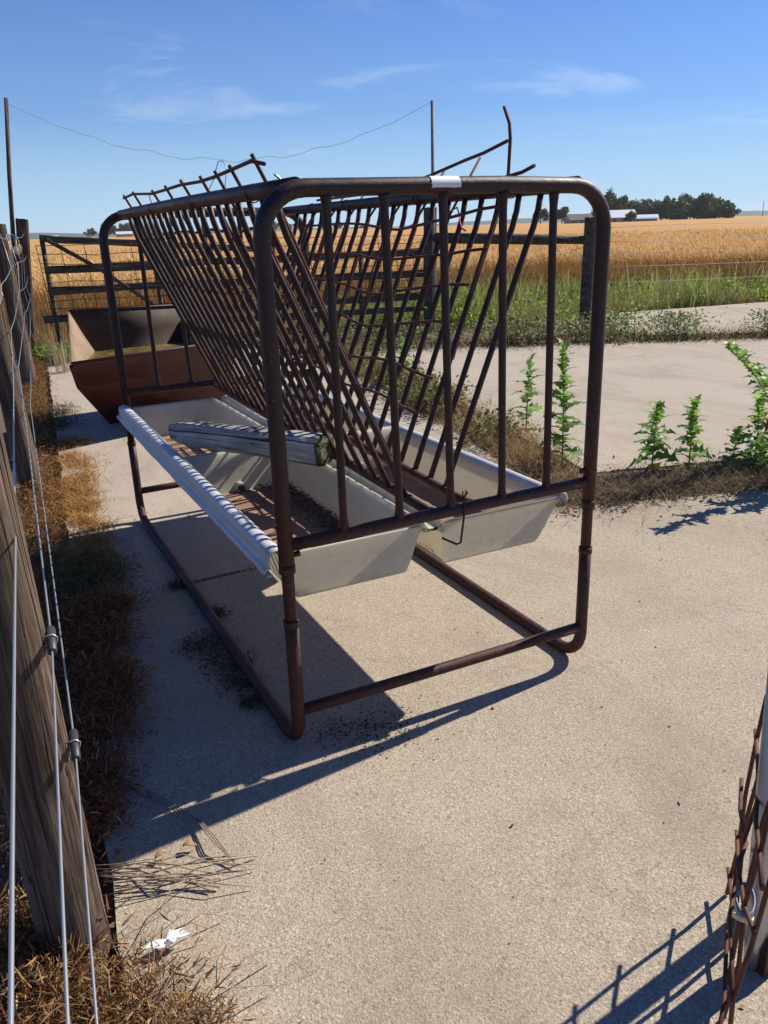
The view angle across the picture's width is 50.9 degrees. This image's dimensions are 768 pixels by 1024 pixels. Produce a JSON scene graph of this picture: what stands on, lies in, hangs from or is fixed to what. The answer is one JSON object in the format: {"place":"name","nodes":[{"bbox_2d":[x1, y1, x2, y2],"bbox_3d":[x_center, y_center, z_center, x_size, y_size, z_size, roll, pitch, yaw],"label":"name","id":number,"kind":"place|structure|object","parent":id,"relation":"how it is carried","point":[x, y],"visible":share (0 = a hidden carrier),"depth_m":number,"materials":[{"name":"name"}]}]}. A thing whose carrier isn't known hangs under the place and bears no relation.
{"place":"outdoors","nodes":[
{"label":"outdoors","id":0,"kind":"place"},
{"bbox_2d":[115,231,132,236],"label":"farm building","id":1,"kind":"structure","parent":0,"point":[124,234],"depth_m":738.71,"materials":[{"name":"grey metal"}]},
{"bbox_2d":[0,299,767,1023],"bbox_3d":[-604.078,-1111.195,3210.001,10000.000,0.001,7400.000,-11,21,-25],"label":"ground","id":2,"kind":"structure","parent":0,"point":[108,889],"depth_m":3.06,"materials":[{"name":"soil"}]},
{"bbox_2d":[4,97,18,288],"bbox_3d":[-4.769,-3.567,10.377,0.416,3.186,0.057,-11,21,-25],"label":"tall pole","id":3,"kind":"object","parent":2,"relation":"on","point":[9,177],"visible":0.57,"depth_m":10.17,"materials":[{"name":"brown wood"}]},
{"bbox_2d":[0,224,37,393],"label":"fence post","id":4,"kind":"object","parent":2,"relation":"on","point":[9,287],"visible":0.76,"depth_m":8.01,"materials":[{"name":"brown wood"}]},
{"bbox_2d":[0,299,44,501],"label":"fence post","id":5,"kind":"object","parent":2,"relation":"on","point":[22,467],"visible":0.74,"depth_m":4.70,"materials":[{"name":"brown wood"}]},
{"bbox_2d":[15,218,35,356],"bbox_3d":[-4.694,-2.901,10.582,0.152,1.792,0.153,-5,19,-27],"label":"fence post","id":6,"kind":"object","parent":2,"relation":"on","point":[22,226],"visible":0.73,"depth_m":10.47,"materials":[{"name":"brown wood"}]},
{"bbox_2d":[11,244,22,263],"bbox_3d":[-4.181,-2.946,9.155,0.109,0.175,2.663,-9,21,-20],"label":"log rail","id":7,"kind":"object","parent":6,"relation":"attached to","point":[17,252],"visible":0.78,"depth_m":8.36,"materials":[{"name":"brown wood"}]},
{"bbox_2d":[31,341,70,362],"bbox_3d":[-4.011,-2.046,10.170,1.094,0.229,0.949,-11,21,-25],"label":"corner weed","id":8,"kind":"object","parent":2,"relation":"on","point":[39,352],"visible":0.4,"depth_m":9.94,"materials":[{"name":"green plant"}]},
{"bbox_2d":[40,330,70,373],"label":"pale seedheads","id":9,"kind":"object","parent":2,"relation":"on","point":[63,361],"visible":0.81,"depth_m":9.13,"materials":[{"name":"beige plant"}]},
{"bbox_2d":[0,423,116,991],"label":"fence post","id":10,"kind":"object","parent":2,"relation":"on","point":[36,841],"visible":0.83,"depth_m":1.52,"materials":[{"name":"brown wood"}]},
{"bbox_2d":[7,279,27,1023],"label":"fence wire","id":11,"kind":"object","parent":10,"relation":"attached to","point":[10,1012],"visible":0.92,"depth_m":0.73,"materials":[{"name":"grey metal"}]},
{"bbox_2d":[0,234,26,377],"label":"stay wire","id":12,"kind":"object","parent":11,"relation":"attached to","point":[14,302],"visible":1,"depth_m":5.57,"materials":[{"name":"grey metal"}]},
{"bbox_2d":[18,302,69,1023],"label":"fence wire","id":13,"kind":"object","parent":10,"relation":"attached to","point":[66,991],"visible":0.98,"depth_m":1.05,"materials":[{"name":"grey metal"}]},
{"bbox_2d":[30,320,97,1023],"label":"fence wire","id":14,"kind":"object","parent":10,"relation":"attached to","point":[88,914],"visible":0.99,"depth_m":1.38,"materials":[{"name":"grey metal"}]},
{"bbox_2d":[6,235,26,343],"bbox_3d":[-3.010,-1.774,6.648,0.035,0.971,0.079,-11,21,-25],"label":"stay wire","id":15,"kind":"object","parent":14,"relation":"attached to","point":[17,291],"visible":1,"depth_m":6.63,"materials":[{"name":"grey metal"}]},
{"bbox_2d":[0,355,131,1023],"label":"fence litter","id":16,"kind":"object","parent":2,"relation":"on","point":[39,368],"visible":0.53,"depth_m":3.85,"materials":[{"name":"brown plant"}]},
{"bbox_2d":[24,432,141,604],"bbox_3d":[-1.837,-0.058,4.928,0.879,0.405,3.460,-9,21,-18],"label":"orange straw","id":17,"kind":"object","parent":2,"relation":"on","point":[74,488],"visible":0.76,"depth_m":4.51,"materials":[{"name":"plant"}]},
{"bbox_2d":[0,366,172,1022],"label":"wire fence","id":18,"kind":"object","parent":2,"relation":"on","point":[57,652],"visible":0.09,"depth_m":3.77,"materials":[{"name":"silver metal"}]},
{"bbox_2d":[0,575,174,870],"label":"dock litter","id":19,"kind":"object","parent":2,"relation":"on","point":[87,678],"visible":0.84,"depth_m":2.61,"materials":[{"name":"brown plant"}]},
{"bbox_2d":[83,228,96,237],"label":"tree","id":20,"kind":"object","parent":2,"relation":"on","point":[91,232],"visible":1,"depth_m":758.20,"materials":[{"name":"green plant"}]},
{"bbox_2d":[111,225,119,234],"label":"tree","id":21,"kind":"object","parent":2,"relation":"on","point":[114,228],"visible":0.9,"depth_m":762.34,"materials":[{"name":"green plant"}]},
{"bbox_2d":[118,222,130,230],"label":"tree","id":22,"kind":"object","parent":2,"relation":"on","point":[124,227],"visible":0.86,"depth_m":764.01,"materials":[{"name":"green plant"}]},
{"bbox_2d":[6,290,383,361],"bbox_3d":[-3.043,-3.054,12.494,6.519,0.617,3.189,-11,21,-25],"label":"verge straw","id":23,"kind":"object","parent":2,"relation":"on","point":[41,337],"visible":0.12,"depth_m":11.59,"materials":[{"name":"brown plant"}]},
{"bbox_2d":[0,865,390,1023],"bbox_3d":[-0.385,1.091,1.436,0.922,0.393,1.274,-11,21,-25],"label":"straw","id":24,"kind":"object","parent":2,"relation":"on","point":[121,1004],"visible":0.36,"depth_m":1.61,"materials":[{"name":"beige plant"}]},
{"bbox_2d":[39,235,423,344],"bbox_3d":[-1.877,-3.122,11.252,5.451,1.582,0.120,-8,20,-16],"label":"board fence","id":25,"kind":"object","parent":2,"relation":"on","point":[56,240],"visible":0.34,"depth_m":10.69,"materials":[{"name":"brown wood"}]},
{"bbox_2d":[35,242,256,319],"bbox_3d":[-3.007,-3.122,10.800,2.948,0.971,0.029,-8,20,-16],"label":"wire panel","id":26,"kind":"object","parent":25,"relation":"attached to","point":[116,288],"visible":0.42,"depth_m":10.55,"materials":[{"name":"metal"}]},
{"bbox_2d":[277,235,422,300],"bbox_3d":[-0.535,-3.500,11.527,2.623,0.873,0.029,-8,20,-16],"label":"wire panel","id":27,"kind":"object","parent":25,"relation":"attached to","point":[363,265],"visible":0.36,"depth_m":11.63,"materials":[{"name":"metal"}]},
{"bbox_2d":[47,349,513,606],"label":"concrete slab","id":28,"kind":"structure","parent":2,"relation":"on","point":[200,544],"depth_m":4.53,"materials":[{"name":"beige concrete"}]},
{"bbox_2d":[30,397,155,616],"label":"shade weeds","id":29,"kind":"object","parent":28,"relation":"on","point":[86,570],"visible":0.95,"depth_m":3.56,"materials":[{"name":"plant"}]},
{"bbox_2d":[68,304,239,423],"bbox_3d":[-1.873,-1.173,6.497,1.382,0.871,1.520,-11,21,-25],"label":"steel tank","id":30,"kind":"object","parent":28,"relation":"on","point":[93,367],"visible":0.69,"depth_m":6.51,"materials":[{"name":"metal"}]},
{"bbox_2d":[134,567,255,596],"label":"joint crumbs","id":31,"kind":"object","parent":28,"relation":"on","point":[206,579],"visible":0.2,"depth_m":3.55,"materials":[{"name":"brown soil"}]},
{"bbox_2d":[0,226,767,343],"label":"wheat stalks","id":32,"kind":"object","parent":2,"relation":"on","point":[570,261],"visible":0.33,"depth_m":16.52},
{"bbox_2d":[84,490,767,1023],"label":"concrete slab","id":33,"kind":"structure","parent":2,"relation":"on","point":[602,862],"depth_m":2.18,"materials":[{"name":"beige concrete"}]},
{"bbox_2d":[0,890,214,1023],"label":"dead leaves","id":34,"kind":"object","parent":33,"relation":"on","point":[110,997],"visible":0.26,"depth_m":1.60,"materials":[{"name":"brown plant"}]},
{"bbox_2d":[114,848,122,856],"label":"dead leaf","id":35,"kind":"object","parent":33,"relation":"on","point":[117,851],"visible":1,"depth_m":1.96,"materials":[{"name":"brown plant"}]},
{"bbox_2d":[155,850,166,858],"bbox_3d":[-0.540,0.829,1.951,0.032,0.016,0.020,-11,21,-25],"label":"dead leaf","id":36,"kind":"object","parent":33,"relation":"on","point":[159,853],"visible":1,"depth_m":1.95,"materials":[{"name":"orange plant"}]},
{"bbox_2d":[143,928,190,948],"bbox_3d":[-0.459,0.905,1.704,0.100,0.016,0.040,-11,21,-25],"label":"paper scrap","id":37,"kind":"object","parent":33,"relation":"on","point":[172,935],"visible":0.93,"depth_m":1.70,"materials":[{"name":"white paper"}]},
{"bbox_2d":[95,784,282,1023],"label":"dry sticks","id":38,"kind":"object","parent":33,"relation":"on","point":[152,876],"visible":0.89,"depth_m":1.86,"materials":[{"name":"brown wood"}]},
{"bbox_2d":[183,840,196,846],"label":"dead leaf","id":39,"kind":"object","parent":33,"relation":"on","point":[189,843],"visible":1,"depth_m":1.98,"materials":[{"name":"orange plant"}]},
{"bbox_2d":[160,578,265,711],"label":"skid litter","id":40,"kind":"object","parent":33,"relation":"on","point":[249,699],"visible":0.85,"depth_m":2.83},
{"bbox_2d":[99,176,610,739],"bbox_3d":[-0.350,-0.449,3.272,1.106,1.552,2.368,-11,21,-25],"label":"hay feeder","id":41,"kind":"object","parent":33,"relation":"on","point":[365,506],"visible":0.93,"depth_m":2.56,"materials":[{"name":"brown metal"}]},
{"bbox_2d":[168,421,333,466],"bbox_3d":[-0.527,-0.273,3.064,0.788,0.109,0.111,10,23,34],"label":"timber","id":42,"kind":"object","parent":41,"relation":"on","point":[309,448],"visible":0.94,"depth_m":3.00,"materials":[{"name":"grey wood"}]},
{"bbox_2d":[122,153,391,456],"bbox_3d":[-0.567,-0.796,2.987,0.376,0.860,1.971,-11,21,-25],"label":"wire panel","id":43,"kind":"object","parent":41,"relation":"attached to","point":[253,160],"visible":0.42,"depth_m":2.42,"materials":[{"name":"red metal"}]},
{"bbox_2d":[280,106,535,413],"bbox_3d":[-0.049,-0.991,3.172,0.396,0.929,1.717,-11,21,-25],"label":"wire panel","id":44,"kind":"object","parent":41,"relation":"attached to","point":[484,249],"visible":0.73,"depth_m":2.92,"materials":[{"name":"brown metal"}]},
{"bbox_2d":[307,692,437,761],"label":"manure crumbs","id":45,"kind":"object","parent":33,"relation":"on","point":[365,724],"visible":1,"depth_m":2.44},
{"bbox_2d":[63,404,767,1007],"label":"concrete bits","id":46,"kind":"object","parent":33,"relation":"on","point":[497,700],"visible":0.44,"depth_m":2.52,"materials":[{"name":"grey concrete"}]},
{"bbox_2d":[718,695,767,1023],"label":"rod panel","id":47,"kind":"object","parent":33,"relation":"on","point":[732,978],"visible":0.92,"depth_m":1.49,"materials":[{"name":"brown metal"}]},
{"bbox_2d":[732,909,753,923],"bbox_3d":[0.657,0.741,1.477,0.036,0.072,0.082,5,21,19],"label":"strap","id":48,"kind":"object","parent":47,"relation":"attached to","point":[739,918],"visible":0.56,"depth_m":1.44,"materials":[{"name":"beige"}]},
{"bbox_2d":[734,882,755,917],"bbox_3d":[0.656,0.710,1.466,0.034,0.020,0.080,5,21,19],"label":"strap","id":49,"kind":"object","parent":47,"relation":"attached to","point":[738,911],"visible":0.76,"depth_m":1.46,"materials":[{"name":"blue"}]},
{"bbox_2d":[742,672,767,977],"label":"gate pipe","id":50,"kind":"object","parent":33,"relation":"on","point":[758,962],"visible":0.68,"depth_m":1.54,"materials":[{"name":"metal"}]},
{"bbox_2d":[423,207,436,332],"bbox_3d":[0.675,-3.508,11.799,0.193,1.788,0.186,-10,21,-25],"label":"corner post","id":51,"kind":"object","parent":2,"relation":"on","point":[426,262],"visible":0.43,"depth_m":11.73,"materials":[{"name":"brown wood"}]},
{"bbox_2d":[431,100,434,331],"bbox_3d":[0.697,-4.113,11.479,0.064,3.140,0.049,-11,21,-25],"label":"tall pole","id":52,"kind":"object","parent":2,"relation":"on","point":[432,171],"visible":0.6,"depth_m":11.22,"materials":[{"name":"metal"}]},
{"bbox_2d":[9,103,428,162],"bbox_3d":[-1.988,-4.976,10.572,5.436,0.731,0.005,-6,20,-11],"label":"slack wire","id":53,"kind":"object","parent":52,"relation":"hanging from","point":[221,159],"visible":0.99,"depth_m":10.66,"materials":[{"name":"grey metal"}]},
{"bbox_2d":[251,267,767,336],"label":"pale verge","id":54,"kind":"structure","parent":2,"relation":"on","point":[576,302],"depth_m":13.82,"materials":[{"name":"plant"}]},
{"bbox_2d":[259,257,767,336],"bbox_3d":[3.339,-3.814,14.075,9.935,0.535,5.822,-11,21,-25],"label":"verge weeds","id":55,"kind":"object","parent":2,"relation":"on","point":[762,293],"visible":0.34,"depth_m":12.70,"materials":[{"name":"green plant"}]},
{"bbox_2d":[288,318,767,351],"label":"crack grass","id":56,"kind":"structure","parent":2,"relation":"on","point":[624,338],"depth_m":10.03,"materials":[{"name":"green plant"}]},
{"bbox_2d":[532,208,548,223],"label":"tree","id":57,"kind":"object","parent":2,"relation":"on","point":[544,214],"visible":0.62,"depth_m":368.41,"materials":[{"name":"green plant"}]},
{"bbox_2d":[557,206,569,223],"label":"tree","id":58,"kind":"object","parent":2,"relation":"on","point":[562,212],"visible":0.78,"depth_m":364.62,"materials":[{"name":"green plant"}]},
{"bbox_2d":[367,337,767,473],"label":"concrete slab","id":59,"kind":"structure","parent":2,"relation":"on","point":[637,377],"depth_m":7.29,"materials":[{"name":"beige concrete"}]},
{"bbox_2d":[290,315,659,353],"bbox_3d":[0.972,-2.242,10.132,4.875,0.311,1.874,-2,19,0],"label":"crack clover","id":60,"kind":"object","parent":59,"relation":"on","point":[518,326],"visible":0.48,"depth_m":10.06,"materials":[{"name":"green plant"}]},
{"bbox_2d":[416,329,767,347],"bbox_3d":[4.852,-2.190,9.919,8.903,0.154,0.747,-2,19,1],"label":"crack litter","id":61,"kind":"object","parent":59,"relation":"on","point":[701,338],"visible":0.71,"depth_m":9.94,"materials":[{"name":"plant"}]},
{"bbox_2d":[566,308,767,340],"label":"crack weeds","id":62,"kind":"object","parent":59,"relation":"on","point":[671,314],"visible":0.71,"depth_m":10.20,"materials":[{"name":"green plant"}]},
{"bbox_2d":[562,213,592,223],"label":"farmhouse","id":63,"kind":"object","parent":2,"relation":"on","point":[572,218],"visible":0.55,"depth_m":309.41,"materials":[{"name":"grey metal"}]},
{"bbox_2d":[578,217,595,333],"bbox_3d":[2.845,-3.277,11.242,0.205,1.589,0.198,-10,21,-25],"label":"corner post","id":64,"kind":"object","parent":2,"relation":"on","point":[587,266],"visible":0.72,"depth_m":11.13,"materials":[{"name":"grey wood"}]},
{"bbox_2d":[432,232,584,244],"bbox_3d":[1.743,-3.851,11.338,2.160,0.215,0.153,3,20,14],"label":"log rail","id":65,"kind":"object","parent":64,"relation":"attached to","point":[537,239],"visible":0.65,"depth_m":11.26,"materials":[{"name":"brown wood"}]},
{"bbox_2d":[450,247,582,282],"bbox_3d":[1.816,-3.479,11.412,2.020,0.487,0.028,3,20,15],"label":"brace wire","id":66,"kind":"object","parent":64,"relation":"attached to","point":[524,263],"visible":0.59,"depth_m":11.32,"materials":[{"name":"grey metal"}]},
{"bbox_2d":[610,276,763,282],"bbox_3d":[7.900,-3.369,11.258,10.018,0.029,0.006,-2,19,0],"label":"fence wire","id":67,"kind":"object","parent":64,"relation":"attached to","point":[690,279],"visible":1,"depth_m":11.24,"materials":[{"name":"beige"}]},
{"bbox_2d":[609,261,765,266],"bbox_3d":[7.893,-3.567,11.188,10.018,0.029,0.006,-2,19,0],"label":"fence wire","id":68,"kind":"object","parent":64,"relation":"attached to","point":[693,264],"visible":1,"depth_m":11.17,"materials":[{"name":"beige"}]},
{"bbox_2d":[615,249,761,252],"bbox_3d":[7.888,-3.727,11.132,10.018,0.029,0.006,-2,19,0],"label":"fence wire","id":69,"kind":"object","parent":64,"relation":"attached to","point":[685,251],"visible":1,"depth_m":11.11,"materials":[{"name":"beige"}]},
{"bbox_2d":[611,222,767,227],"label":"fence wire","id":70,"kind":"object","parent":64,"relation":"attached to","point":[689,224],"visible":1,"depth_m":11.00,"materials":[{"name":"beige metal"}]},
{"bbox_2d":[617,238,767,241],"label":"fence wire","id":71,"kind":"object","parent":64,"relation":"attached to","point":[695,239],"visible":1,"depth_m":11.07,"materials":[{"name":"beige"}]},
{"bbox_2d":[604,187,623,209],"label":"tree","id":72,"kind":"object","parent":2,"relation":"on","point":[614,203],"visible":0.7,"depth_m":323.27,"materials":[{"name":"green plant"}]},
{"bbox_2d":[621,194,633,209],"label":"tree","id":73,"kind":"object","parent":2,"relation":"on","point":[627,205],"visible":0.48,"depth_m":335.92,"materials":[{"name":"green plant"}]},
{"bbox_2d":[623,211,637,221],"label":"bush","id":74,"kind":"object","parent":2,"relation":"on","point":[630,215],"visible":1,"depth_m":269.65,"materials":[{"name":"green plant"}]},
{"bbox_2d":[630,202,644,214],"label":"tree","id":75,"kind":"object","parent":2,"relation":"on","point":[638,208],"visible":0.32,"depth_m":386.00,"materials":[{"name":"green plant"}]},
{"bbox_2d":[634,198,653,214],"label":"tree","id":76,"kind":"object","parent":2,"relation":"on","point":[648,207],"visible":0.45,"depth_m":388.41,"materials":[{"name":"green plant"}]},
{"bbox_2d":[634,214,658,221],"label":"shed","id":77,"kind":"structure","parent":2,"relation":"on","point":[649,217],"depth_m":294.24,"materials":[{"name":"grey metal"}]},
{"bbox_2d":[652,201,668,219],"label":"tree","id":78,"kind":"object","parent":2,"relation":"on","point":[656,205],"visible":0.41,"depth_m":389.46,"materials":[{"name":"green plant"}]},
{"bbox_2d":[657,195,675,219],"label":"tree","id":79,"kind":"object","parent":2,"relation":"on","point":[665,201],"visible":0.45,"depth_m":383.80,"materials":[{"name":"green plant"}]},
{"bbox_2d":[569,302,767,339],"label":"concrete slab","id":80,"kind":"structure","parent":2,"relation":"on","point":[733,312],"depth_m":12.25,"materials":[{"name":"grey concrete"}]},
{"bbox_2d":[666,193,691,219],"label":"tree","id":81,"kind":"object","parent":2,"relation":"on","point":[678,210],"visible":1,"depth_m":366.52,"materials":[{"name":"green plant"}]},
{"bbox_2d":[673,193,693,219],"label":"tree","id":82,"kind":"object","parent":2,"relation":"on","point":[689,198],"visible":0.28,"depth_m":371.70,"materials":[{"name":"green plant"}]},
{"bbox_2d":[685,197,701,218],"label":"tree","id":83,"kind":"object","parent":2,"relation":"on","point":[693,210],"visible":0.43,"depth_m":372.47,"materials":[{"name":"green plant"}]},
{"bbox_2d":[694,192,714,218],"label":"tree","id":84,"kind":"object","parent":2,"relation":"on","point":[704,203],"visible":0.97,"depth_m":366.79,"materials":[{"name":"green plant"}]},
{"bbox_2d":[705,197,721,217],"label":"tree","id":85,"kind":"object","parent":2,"relation":"on","point":[714,214],"visible":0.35,"depth_m":376.40,"materials":[{"name":"green plant"}]},
{"bbox_2d":[716,201,741,217],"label":"tree","id":86,"kind":"object","parent":2,"relation":"on","point":[727,210],"visible":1,"depth_m":361.31,"materials":[{"name":"green plant"}]},
{"bbox_2d":[0,0,767,233],"label":"sky","id":87,"kind":"structure","parent":0,"point":[639,99],"materials":[{"name":"blue"}]},
{"bbox_2d":[8,210,767,239],"bbox_3d":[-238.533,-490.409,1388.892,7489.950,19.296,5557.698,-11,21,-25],"label":"distant hills","id":88,"kind":"structure","parent":0,"point":[519,220],"depth_m":2193.86,"materials":[{"name":"green plant"}]},
{"bbox_2d":[9,215,767,284],"bbox_3d":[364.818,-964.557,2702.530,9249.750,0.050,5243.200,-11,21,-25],"label":"wheat field","id":89,"kind":"structure","parent":0,"point":[736,222],"depth_m":73.93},
{"bbox_2d":[339,363,767,506],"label":"joint soil","id":90,"kind":"structure","parent":0,"point":[484,449],"depth_m":4.96,"materials":[{"name":"brown soil"}]},
{"bbox_2d":[387,336,413,383],"bbox_3d":[0.185,-1.456,7.761,0.293,0.494,0.268,-11,21,-25],"label":"lettuce weed","id":91,"kind":"object","parent":90,"relation":"on","point":[402,341],"visible":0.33,"depth_m":7.71,"materials":[{"name":"green plant"}]},
{"bbox_2d":[317,337,543,447],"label":"strip weeds","id":92,"kind":"object","parent":90,"relation":"on","point":[431,387],"visible":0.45,"depth_m":6.62,"materials":[{"name":"green plant"}]},
{"bbox_2d":[297,337,634,509],"bbox_3d":[0.204,-1.182,7.318,1.345,0.331,6.865,-7,20,-15],"label":"grass strip","id":93,"kind":"object","parent":90,"relation":"on","point":[516,449],"visible":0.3,"depth_m":5.32,"materials":[{"name":"plant"}]},
{"bbox_2d":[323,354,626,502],"bbox_3d":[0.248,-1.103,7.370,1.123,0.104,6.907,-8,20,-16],"label":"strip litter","id":94,"kind":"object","parent":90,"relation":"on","point":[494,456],"visible":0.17,"depth_m":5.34,"materials":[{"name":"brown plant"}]},
{"bbox_2d":[510,352,544,427],"bbox_3d":[1.050,-0.863,5.879,0.293,0.585,0.282,-11,21,-25],"label":"lettuce weed","id":95,"kind":"object","parent":90,"relation":"on","point":[529,388],"visible":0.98,"depth_m":5.87,"materials":[{"name":"green plant"}]},
{"bbox_2d":[535,338,586,467],"bbox_3d":[1.075,-0.626,4.836,0.345,0.820,0.315,-11,21,-25],"label":"lettuce weed","id":96,"kind":"object","parent":90,"relation":"on","point":[563,392],"visible":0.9,"depth_m":4.85,"materials":[{"name":"green plant"}]},
{"bbox_2d":[519,447,767,527],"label":"dry grass","id":97,"kind":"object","parent":90,"relation":"on","point":[673,479],"visible":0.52,"depth_m":4.55,"materials":[{"name":"brown plant"}]},
{"bbox_2d":[628,400,682,474],"bbox_3d":[1.608,-0.372,4.763,0.311,0.556,0.268,4,20,17],"label":"lettuce weed","id":98,"kind":"object","parent":90,"relation":"on","point":[651,447],"visible":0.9,"depth_m":4.75,"materials":[{"name":"green plant"}]},
{"bbox_2d":[674,394,711,470],"bbox_3d":[1.844,-0.399,4.820,0.262,0.612,0.245,0,20,5],"label":"lettuce weed","id":99,"kind":"object","parent":90,"relation":"on","point":[692,429],"visible":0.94,"depth_m":4.79,"materials":[{"name":"green plant"}]},
{"bbox_2d":[716,426,756,471],"bbox_3d":[2.073,-0.378,4.820,0.256,0.303,0.207,-8,20,-17],"label":"lettuce weed","id":100,"kind":"object","parent":90,"relation":"on","point":[736,437],"visible":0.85,"depth_m":4.80,"materials":[{"name":"green plant"}]},
{"bbox_2d":[723,339,767,446],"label":"lettuce weed","id":101,"kind":"object","parent":90,"relation":"on","point":[756,369],"visible":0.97,"depth_m":4.64,"materials":[{"name":"green plant"}]},
{"bbox_2d":[730,430,767,476],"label":"lettuce weed","id":102,"kind":"object","parent":90,"relation":"on","point":[761,447],"visible":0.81,"depth_m":4.73,"materials":[{"name":"green plant"}]},
{"bbox_2d":[741,392,767,459],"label":"lettuce weed","id":103,"kind":"object","parent":90,"relation":"on","point":[759,411],"visible":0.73,"depth_m":4.96,"materials":[{"name":"green plant"}]},
{"bbox_2d":[757,375,767,386],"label":"lettuce weed","id":104,"kind":"object","parent":90,"relation":"on","point":[765,381],"visible":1,"depth_m":4.09,"materials":[{"name":"green plant"}]},
{"bbox_2d":[610,209,637,221],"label":"barn","id":105,"kind":"structure","parent":0,"point":[617,215],"depth_m":295.28,"materials":[{"name":"grey metal"}]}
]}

